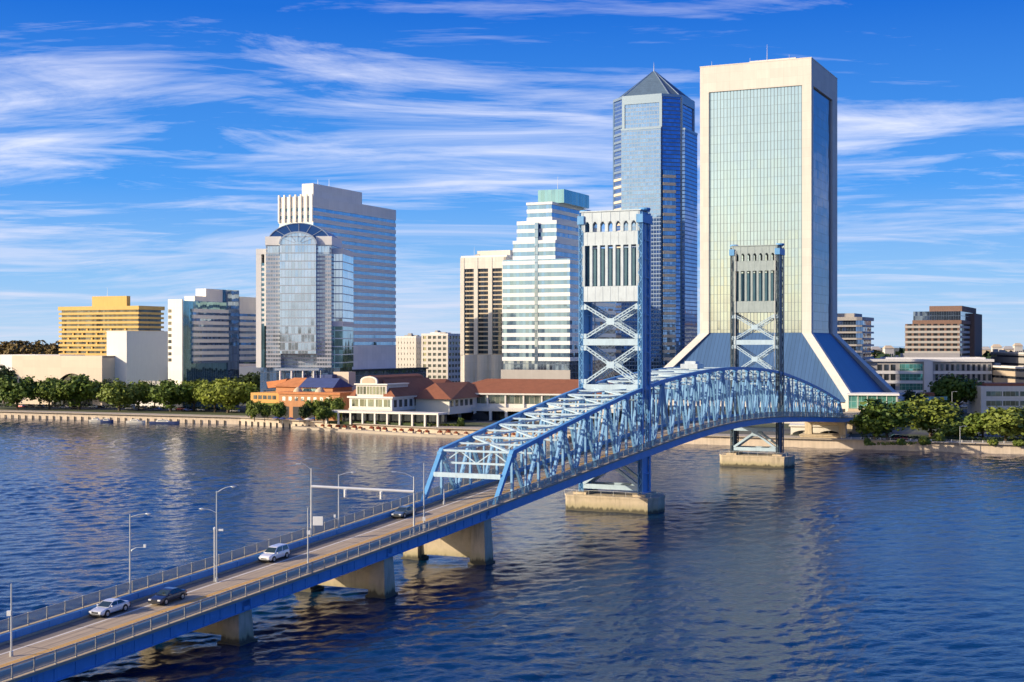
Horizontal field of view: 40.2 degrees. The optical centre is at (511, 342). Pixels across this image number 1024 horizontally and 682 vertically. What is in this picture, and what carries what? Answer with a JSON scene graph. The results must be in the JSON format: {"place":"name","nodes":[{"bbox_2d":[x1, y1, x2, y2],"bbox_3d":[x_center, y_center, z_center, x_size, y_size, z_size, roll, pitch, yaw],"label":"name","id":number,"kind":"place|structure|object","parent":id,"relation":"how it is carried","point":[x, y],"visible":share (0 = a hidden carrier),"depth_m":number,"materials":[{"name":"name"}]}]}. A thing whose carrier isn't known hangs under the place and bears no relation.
{"place":"outdoors","nodes":[
{"label":"outdoors","id":0,"kind":"place"},
{"bbox_2d":[278,183,428,382],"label":"office tower","id":1,"kind":"structure","parent":0,"point":[365,234],"depth_m":777.02,"materials":[{"name":"white concrete"}]},
{"bbox_2d":[396,333,420,366],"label":"apartment building","id":2,"kind":"structure","parent":0,"point":[408,350],"depth_m":862.96,"materials":[{"name":"beige concrete"}]},
{"bbox_2d":[292,426,570,440],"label":"quay","id":3,"kind":"structure","parent":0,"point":[379,432],"depth_m":553.36,"materials":[{"name":"beige concrete"}]},
{"bbox_2d":[421,330,459,381],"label":"apartment building","id":4,"kind":"structure","parent":0,"point":[440,354],"depth_m":844.36,"materials":[{"name":"beige concrete"}]},
{"bbox_2d":[460,250,512,382],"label":"office tower","id":5,"kind":"structure","parent":0,"point":[481,314],"depth_m":706.32,"materials":[{"name":"beige concrete"}]},
{"bbox_2d":[0,406,1020,436],"bbox_3d":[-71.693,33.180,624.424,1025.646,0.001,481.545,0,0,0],"label":"road","id":6,"kind":"structure","parent":0,"point":[919,433],"depth_m":591.75,"materials":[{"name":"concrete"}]},
{"bbox_2d":[0,407,1022,441],"bbox_3d":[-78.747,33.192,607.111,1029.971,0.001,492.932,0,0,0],"label":"lawn","id":7,"kind":"structure","parent":0,"point":[176,412],"depth_m":668.62,"materials":[{"name":"green plant"}]},
{"bbox_2d":[960,410,998,437],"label":"oak tree","id":8,"kind":"object","parent":7,"relation":"on","point":[973,423],"visible":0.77,"depth_m":473.95,"materials":[{"name":"green plant"}]},
{"bbox_2d":[0,418,1023,681],"bbox_3d":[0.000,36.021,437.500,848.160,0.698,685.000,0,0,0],"label":"river water","id":9,"kind":"structure","parent":0,"point":[828,564],"depth_m":230.66,"materials":[{"name":"blue liquid"}]},
{"bbox_2d":[126,419,144,422],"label":"motor boat","id":10,"kind":"object","parent":9,"relation":"on","point":[134,421],"visible":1,"depth_m":629.09,"materials":[{"name":"white plastic"}]},
{"bbox_2d":[149,420,178,423],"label":"motor boat","id":11,"kind":"object","parent":9,"relation":"on","point":[163,422],"visible":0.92,"depth_m":624.00,"materials":[{"name":"blue plastic"}]},
{"bbox_2d":[0,348,1023,437],"bbox_3d":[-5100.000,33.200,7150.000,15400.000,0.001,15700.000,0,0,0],"label":"ground","id":12,"kind":"structure","parent":0,"point":[786,425],"depth_m":556.65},
{"bbox_2d":[0,365,17,403],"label":"oak tree","id":13,"kind":"object","parent":12,"relation":"on","point":[4,369],"visible":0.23,"depth_m":764.39,"materials":[{"name":"green plant"}]},
{"bbox_2d":[0,374,40,409],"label":"oak tree","id":14,"kind":"object","parent":12,"relation":"on","point":[12,391],"visible":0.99,"depth_m":691.58,"materials":[{"name":"green plant"}]},
{"bbox_2d":[0,340,61,354],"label":"autumn wood","id":15,"kind":"object","parent":12,"relation":"on","point":[18,347],"visible":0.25,"depth_m":1176.77,"materials":[{"name":"brown plant"}]},
{"bbox_2d":[29,394,46,404],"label":"oak tree","id":16,"kind":"object","parent":12,"relation":"on","point":[39,400],"visible":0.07,"depth_m":740.17,"materials":[{"name":"green plant"}]},
{"bbox_2d":[32,375,66,409],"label":"oak tree","id":17,"kind":"object","parent":12,"relation":"on","point":[46,392],"visible":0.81,"depth_m":690.97,"materials":[{"name":"green plant"}]},
{"bbox_2d":[51,374,101,409],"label":"oak tree","id":18,"kind":"object","parent":12,"relation":"on","point":[79,388],"visible":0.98,"depth_m":690.16,"materials":[{"name":"green plant"}]},
{"bbox_2d":[58,295,164,355],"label":"hotel","id":19,"kind":"structure","parent":12,"relation":"on","point":[84,330],"depth_m":814.12,"materials":[{"name":"yellow paint"}]},
{"bbox_2d":[96,378,142,410],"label":"oak tree","id":20,"kind":"object","parent":12,"relation":"on","point":[118,393],"visible":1,"depth_m":677.50,"materials":[{"name":"green plant"}]},
{"bbox_2d":[0,404,240,410],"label":"hedge","id":21,"kind":"object","parent":12,"relation":"on","point":[57,406],"visible":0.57,"depth_m":712.46,"materials":[{"name":"green plant"}]},
{"bbox_2d":[0,331,261,406],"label":"theatre","id":22,"kind":"structure","parent":12,"relation":"on","point":[135,356],"depth_m":753.22,"materials":[{"name":"white concrete"}]},
{"bbox_2d":[127,380,153,409],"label":"oak tree","id":23,"kind":"object","parent":12,"relation":"on","point":[140,388],"visible":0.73,"depth_m":686.75,"materials":[{"name":"green plant"}]},
{"bbox_2d":[145,379,193,411],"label":"oak tree","id":24,"kind":"object","parent":12,"relation":"on","point":[171,392],"visible":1,"depth_m":672.05,"materials":[{"name":"green plant"}]},
{"bbox_2d":[178,378,207,410],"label":"oak tree","id":25,"kind":"object","parent":12,"relation":"on","point":[198,382],"visible":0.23,"depth_m":682.98,"materials":[{"name":"green plant"}]},
{"bbox_2d":[189,381,222,411],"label":"oak tree","id":26,"kind":"object","parent":12,"relation":"on","point":[196,393],"visible":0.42,"depth_m":665.96,"materials":[{"name":"green plant"}]},
{"bbox_2d":[168,289,255,409],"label":"office block","id":27,"kind":"structure","parent":12,"relation":"on","point":[211,334],"depth_m":710.77,"materials":[{"name":"white concrete"}]},
{"bbox_2d":[199,377,258,412],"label":"oak tree","id":28,"kind":"object","parent":12,"relation":"on","point":[233,394],"visible":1,"depth_m":658.99,"materials":[{"name":"green plant"}]},
{"bbox_2d":[230,371,259,405],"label":"oak tree","id":29,"kind":"object","parent":12,"relation":"on","point":[249,378],"visible":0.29,"depth_m":679.55,"materials":[{"name":"green plant"}]},
{"bbox_2d":[245,400,263,420],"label":"street tree","id":30,"kind":"object","parent":12,"relation":"on","point":[253,409],"visible":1,"depth_m":594.05,"materials":[{"name":"green plant"}]},
{"bbox_2d":[261,402,270,420],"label":"street tree","id":31,"kind":"object","parent":12,"relation":"on","point":[265,412],"visible":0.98,"depth_m":594.27,"materials":[{"name":"green plant"}]},
{"bbox_2d":[269,401,287,422],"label":"street tree","id":32,"kind":"object","parent":12,"relation":"on","point":[279,410],"visible":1,"depth_m":584.50,"materials":[{"name":"green plant"}]},
{"bbox_2d":[298,403,310,422],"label":"street tree","id":33,"kind":"object","parent":12,"relation":"on","point":[304,411],"visible":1,"depth_m":584.68,"materials":[{"name":"green plant"}]},
{"bbox_2d":[256,223,353,391],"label":"office tower","id":34,"kind":"structure","parent":12,"relation":"on","point":[304,301],"depth_m":640.25,"materials":[{"name":"blue glass"}]},
{"bbox_2d":[268,246,278,253],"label":"cap window","id":35,"kind":"structure","parent":34,"relation":"in","point":[271,249],"depth_m":640.57,"materials":[{"name":"blue glass"}]},
{"bbox_2d":[280,233,314,243],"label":"arched window","id":36,"kind":"structure","parent":34,"relation":"in","point":[297,237],"depth_m":638.39,"materials":[{"name":"blue glass"}]},
{"bbox_2d":[318,246,329,253],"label":"cap window","id":37,"kind":"structure","parent":34,"relation":"in","point":[321,249],"depth_m":638.85,"materials":[{"name":"blue glass"}]},
{"bbox_2d":[302,399,325,420],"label":"street tree","id":38,"kind":"object","parent":12,"relation":"on","point":[314,405],"visible":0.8,"depth_m":588.24,"materials":[{"name":"green plant"}]},
{"bbox_2d":[313,405,333,424],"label":"street tree","id":39,"kind":"object","parent":12,"relation":"on","point":[322,413],"visible":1,"depth_m":570.55,"materials":[{"name":"green plant"}]},
{"bbox_2d":[321,395,334,420],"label":"street tree","id":40,"kind":"object","parent":12,"relation":"on","point":[327,401],"visible":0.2,"depth_m":594.15,"materials":[{"name":"green plant"}]},
{"bbox_2d":[330,397,345,419],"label":"street tree","id":41,"kind":"object","parent":12,"relation":"on","point":[338,404],"visible":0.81,"depth_m":583.59,"materials":[{"name":"green plant"}]},
{"bbox_2d":[340,420,456,425],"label":"hedge","id":42,"kind":"object","parent":12,"relation":"on","point":[435,424],"visible":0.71,"depth_m":559.82,"materials":[{"name":"green plant"}]},
{"bbox_2d":[0,207,859,681],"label":"lift bridge","id":43,"kind":"structure","parent":12,"relation":"on","point":[348,553],"depth_m":264.61,"materials":[{"name":"metal"}]},
{"bbox_2d":[7,584,12,656],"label":"street lamp","id":44,"kind":"object","parent":43,"relation":"on","point":[9,612],"visible":1,"depth_m":144.21,"materials":[{"name":"metal"}]},
{"bbox_2d":[89,598,130,617],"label":"car","id":45,"kind":"object","parent":43,"relation":"on","point":[106,607],"visible":1,"depth_m":161.88,"materials":[{"name":"paint"}]},
{"bbox_2d":[128,513,151,593],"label":"street lamp","id":46,"kind":"object","parent":43,"relation":"on","point":[130,589],"visible":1,"depth_m":170.42,"materials":[{"name":"metal"}]},
{"bbox_2d":[148,587,186,604],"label":"car","id":47,"kind":"object","parent":43,"relation":"on","point":[165,595],"visible":1,"depth_m":167.40,"materials":[{"name":"paint"}]},
{"bbox_2d":[199,486,236,581],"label":"street lamp","id":48,"kind":"object","parent":43,"relation":"on","point":[216,578],"visible":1,"depth_m":179.09,"materials":[{"name":"metal"}]},
{"bbox_2d":[258,543,289,561],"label":"car","id":49,"kind":"object","parent":43,"relation":"on","point":[274,552],"visible":1,"depth_m":192.18,"materials":[{"name":"paint"}]},
{"bbox_2d":[306,508,310,572],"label":"street lamp","id":50,"kind":"object","parent":43,"relation":"on","point":[308,532],"visible":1,"depth_m":180.71,"materials":[{"name":"metal"}]},
{"bbox_2d":[334,472,355,527],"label":"street lamp","id":51,"kind":"object","parent":43,"relation":"on","point":[338,525],"visible":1,"depth_m":213.76,"materials":[{"name":"metal"}]},
{"bbox_2d":[296,462,414,536],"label":"sign gantry","id":52,"kind":"object","parent":43,"relation":"on","point":[317,520],"visible":1,"depth_m":206.65,"materials":[{"name":"metal"}]},
{"bbox_2d":[391,506,415,517],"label":"car","id":53,"kind":"object","parent":43,"relation":"on","point":[402,511],"visible":0.86,"depth_m":224.93,"materials":[{"name":"paint"}]},
{"bbox_2d":[422,472,425,529],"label":"street lamp","id":54,"kind":"object","parent":43,"relation":"on","point":[423,518],"visible":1,"depth_m":209.25,"materials":[{"name":"metal"}]},
{"bbox_2d":[457,417,464,425],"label":"shrub","id":55,"kind":"object","parent":12,"relation":"on","point":[460,421],"visible":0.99,"depth_m":556.69,"materials":[{"name":"green plant"}]},
{"bbox_2d":[325,373,633,426],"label":"market hall","id":56,"kind":"structure","parent":12,"relation":"on","point":[417,399],"depth_m":591.45,"materials":[{"name":"white paint"}]},
{"bbox_2d":[351,399,358,406],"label":"window","id":57,"kind":"structure","parent":56,"relation":"in","point":[354,401],"depth_m":579.20,"materials":[{"name":"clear glass"}]},
{"bbox_2d":[383,400,390,407],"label":"window","id":58,"kind":"structure","parent":56,"relation":"in","point":[386,402],"depth_m":572.81,"materials":[{"name":"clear glass"}]},
{"bbox_2d":[477,395,486,402],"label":"gallery window","id":59,"kind":"structure","parent":56,"relation":"in","point":[483,399],"depth_m":606.93,"materials":[{"name":"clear glass"}]},
{"bbox_2d":[489,395,504,402],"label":"gallery window","id":60,"kind":"structure","parent":56,"relation":"in","point":[492,398],"depth_m":605.08,"materials":[{"name":"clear glass"}]},
{"bbox_2d":[495,412,504,418],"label":"shop window","id":61,"kind":"structure","parent":56,"relation":"in","point":[498,415],"depth_m":603.53,"materials":[{"name":"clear glass"}]},
{"bbox_2d":[507,395,522,403],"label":"gallery window","id":62,"kind":"structure","parent":56,"relation":"in","point":[511,399],"depth_m":602.86,"materials":[{"name":"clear glass"}]},
{"bbox_2d":[525,395,540,403],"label":"gallery window","id":63,"kind":"structure","parent":56,"relation":"in","point":[529,399],"depth_m":600.73,"materials":[{"name":"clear glass"}]},
{"bbox_2d":[0,410,1011,443],"bbox_3d":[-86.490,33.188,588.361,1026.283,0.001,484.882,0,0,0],"label":"riverwalk","id":64,"kind":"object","parent":12,"relation":"on","point":[436,426],"visible":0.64,"depth_m":556.45,"materials":[{"name":"beige concrete"}]},
{"bbox_2d":[251,370,355,420],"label":"restaurant","id":65,"kind":"structure","parent":64,"relation":"on","point":[292,394],"depth_m":613.74,"materials":[{"name":"orange paint"}]},
{"bbox_2d":[841,437,1006,442],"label":"riverwalk railing","id":66,"kind":"object","parent":64,"relation":"on","point":[917,440],"visible":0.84,"depth_m":469.12,"materials":[{"name":"metal"}]},
{"bbox_2d":[0,411,1023,453],"bbox_3d":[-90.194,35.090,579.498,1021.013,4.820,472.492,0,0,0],"label":"seawall","id":67,"kind":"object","parent":12,"relation":"on","point":[972,447],"visible":0.56,"depth_m":531.15,"materials":[{"name":"concrete"}]},
{"bbox_2d":[239,347,1012,363],"bbox_3d":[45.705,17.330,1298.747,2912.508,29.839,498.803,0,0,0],"label":"wood","id":68,"kind":"object","parent":12,"relation":"on","point":[986,354],"visible":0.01,"depth_m":1162.33,"materials":[{"name":"green plant"}]},
{"bbox_2d":[629,57,904,423],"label":"office tower","id":69,"kind":"structure","parent":12,"relation":"on","point":[768,152],"depth_m":611.90,"materials":[{"name":"beige concrete"}]},
{"bbox_2d":[789,423,838,433],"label":"boathouse","id":70,"kind":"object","parent":12,"relation":"on","point":[797,428],"visible":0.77,"depth_m":502.46,"materials":[{"name":"beige concrete"}]},
{"bbox_2d":[799,433,849,437],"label":"quay","id":71,"kind":"structure","parent":12,"relation":"on","point":[825,435],"depth_m":491.77,"materials":[{"name":"concrete"}]},
{"bbox_2d":[837,313,873,358],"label":"apartment building","id":72,"kind":"structure","parent":12,"relation":"on","point":[854,332],"depth_m":765.09,"materials":[{"name":"grey concrete"}]},
{"bbox_2d":[849,413,886,439],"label":"oak tree","id":73,"kind":"object","parent":12,"relation":"on","point":[857,419],"visible":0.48,"depth_m":475.86,"materials":[{"name":"green plant"}]},
{"bbox_2d":[846,392,898,411],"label":"glass pavilion","id":74,"kind":"structure","parent":12,"relation":"on","point":[855,399],"depth_m":563.75,"materials":[{"name":"teal glass"}]},
{"bbox_2d":[856,398,917,439],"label":"oak tree","id":75,"kind":"object","parent":12,"relation":"on","point":[896,414],"visible":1,"depth_m":469.66,"materials":[{"name":"green plant"}]},
{"bbox_2d":[864,441,916,445],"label":"hedge","id":76,"kind":"object","parent":12,"relation":"on","point":[892,443],"visible":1,"depth_m":455.55,"materials":[{"name":"green plant"}]},
{"bbox_2d":[902,389,924,401],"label":"oak tree","id":77,"kind":"object","parent":12,"relation":"on","point":[907,395],"visible":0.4,"depth_m":637.36,"materials":[{"name":"green plant"}]},
{"bbox_2d":[918,436,931,445],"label":"shrub","id":78,"kind":"object","parent":12,"relation":"on","point":[923,440],"visible":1,"depth_m":457.36,"materials":[{"name":"green plant"}]},
{"bbox_2d":[864,352,993,403],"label":"office block","id":79,"kind":"structure","parent":12,"relation":"on","point":[915,372],"depth_m":761.31,"materials":[{"name":"grey concrete"}]},
{"bbox_2d":[900,384,922,389],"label":"ribbon window","id":80,"kind":"structure","parent":79,"relation":"in","point":[902,386],"depth_m":762.00,"materials":[{"name":"green glass"}]},
{"bbox_2d":[900,374,922,379],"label":"ribbon window","id":81,"kind":"structure","parent":79,"relation":"in","point":[902,376],"depth_m":762.00,"materials":[{"name":"green glass"}]},
{"bbox_2d":[900,364,922,370],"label":"ribbon window","id":82,"kind":"structure","parent":79,"relation":"in","point":[903,367],"depth_m":762.00,"materials":[{"name":"green glass"}]},
{"bbox_2d":[917,392,946,400],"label":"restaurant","id":83,"kind":"structure","parent":12,"relation":"on","point":[932,395],"depth_m":639.00,"materials":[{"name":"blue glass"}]},
{"bbox_2d":[903,393,965,436],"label":"oak tree","id":84,"kind":"object","parent":12,"relation":"on","point":[932,414],"visible":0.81,"depth_m":489.76,"materials":[{"name":"green plant"}]},
{"bbox_2d":[930,432,945,441],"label":"shrub","id":85,"kind":"object","parent":12,"relation":"on","point":[938,436],"visible":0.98,"depth_m":466.29,"materials":[{"name":"green plant"}]},
{"bbox_2d":[861,435,1023,441],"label":"hedge","id":86,"kind":"object","parent":12,"relation":"on","point":[952,439],"visible":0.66,"depth_m":472.97,"materials":[{"name":"green plant"}]},
{"bbox_2d":[924,372,981,405],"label":"oak tree","id":87,"kind":"object","parent":12,"relation":"on","point":[949,385],"visible":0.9,"depth_m":647.95,"materials":[{"name":"green plant"}]},
{"bbox_2d":[937,421,973,438],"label":"oak tree","id":88,"kind":"object","parent":12,"relation":"on","point":[956,429],"visible":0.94,"depth_m":477.74,"materials":[{"name":"green plant"}]},
{"bbox_2d":[987,439,998,445],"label":"shrub","id":89,"kind":"object","parent":12,"relation":"on","point":[992,442],"visible":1,"depth_m":455.41,"materials":[{"name":"green plant"}]},
{"bbox_2d":[967,382,1023,413],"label":"office block","id":90,"kind":"structure","parent":12,"relation":"on","point":[1006,396],"depth_m":640.27,"materials":[{"name":"beige concrete"}]},
{"bbox_2d":[986,401,1001,405],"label":"ribbon window","id":91,"kind":"structure","parent":90,"relation":"in","point":[988,403],"depth_m":640.26,"materials":[{"name":"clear glass"}]},
{"bbox_2d":[986,391,1001,395],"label":"ribbon window","id":92,"kind":"structure","parent":90,"relation":"in","point":[988,393],"depth_m":640.26,"materials":[{"name":"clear glass"}]},
{"bbox_2d":[1003,401,1018,405],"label":"ribbon window","id":93,"kind":"structure","parent":90,"relation":"in","point":[1005,403],"depth_m":639.95,"materials":[{"name":"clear glass"}]},
{"bbox_2d":[1003,391,1018,395],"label":"ribbon window","id":94,"kind":"structure","parent":90,"relation":"in","point":[1005,393],"depth_m":639.95,"materials":[{"name":"grey glass"}]},
{"bbox_2d":[980,405,1023,440],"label":"oak tree","id":95,"kind":"object","parent":12,"relation":"on","point":[1009,422],"visible":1,"depth_m":462.63,"materials":[{"name":"green plant"}]},
{"bbox_2d":[992,363,1023,382],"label":"office block","id":96,"kind":"structure","parent":12,"relation":"on","point":[1006,374],"depth_m":732.78,"materials":[{"name":"beige concrete"}]},
{"bbox_2d":[1012,440,1023,446],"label":"shrub","id":97,"kind":"object","parent":12,"relation":"on","point":[1018,443],"visible":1,"depth_m":451.47,"materials":[{"name":"green plant"}]},
{"bbox_2d":[0,0,1023,345],"label":"sky","id":98,"kind":"structure","parent":0,"point":[149,148],"materials":[{"name":"blue"}]},
{"bbox_2d":[501,189,615,378],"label":"office tower","id":99,"kind":"structure","parent":0,"point":[540,303],"depth_m":649.37,"materials":[{"name":"white concrete"}]},
{"bbox_2d":[535,259,537,360],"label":"slot window","id":100,"kind":"structure","parent":99,"relation":"in","point":[536,260],"depth_m":647.02,"materials":[{"name":"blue glass"}]},
{"bbox_2d":[535,223,538,258],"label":"slot window","id":101,"kind":"structure","parent":99,"relation":"in","point":[536,224],"depth_m":649.07,"materials":[{"name":"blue glass"}]},
{"bbox_2d":[613,70,697,382],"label":"office tower","id":102,"kind":"structure","parent":0,"point":[655,134],"depth_m":739.42,"materials":[{"name":"blue glass"}]},
{"bbox_2d":[625,102,658,128],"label":"upper window","id":103,"kind":"structure","parent":102,"relation":"in","point":[645,114],"depth_m":740.18,"materials":[{"name":"blue glass"}]},
{"bbox_2d":[883,345,893,356],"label":"house","id":104,"kind":"structure","parent":0,"point":[888,349],"depth_m":1449.77,"materials":[{"name":"beige concrete"}]},
{"bbox_2d":[905,306,981,356],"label":"apartment building","id":105,"kind":"structure","parent":0,"point":[945,329],"depth_m":910.68,"materials":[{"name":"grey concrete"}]},
{"bbox_2d":[871,346,1023,349],"bbox_3d":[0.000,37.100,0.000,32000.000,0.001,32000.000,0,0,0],"label":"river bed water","id":106,"kind":"structure","parent":0,"point":[904,346],"depth_m":14842.31,"materials":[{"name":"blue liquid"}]},
{"bbox_2d":[991,344,1001,351],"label":"house","id":107,"kind":"structure","parent":0,"point":[997,346],"depth_m":1501.07,"materials":[{"name":"beige concrete"}]},
{"bbox_2d":[991,349,1023,366],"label":"warehouse","id":108,"kind":"structure","parent":0,"point":[1003,357],"depth_m":938.35,"materials":[{"name":"grey concrete"}]},
{"bbox_2d":[1002,346,1013,351],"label":"house","id":109,"kind":"structure","parent":0,"point":[1008,348],"depth_m":1420.59,"materials":[{"name":"paint"}]},
{"bbox_2d":[1012,343,1022,351],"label":"house","id":110,"kind":"structure","parent":0,"point":[1017,347],"depth_m":1600.09,"materials":[{"name":"beige concrete"}]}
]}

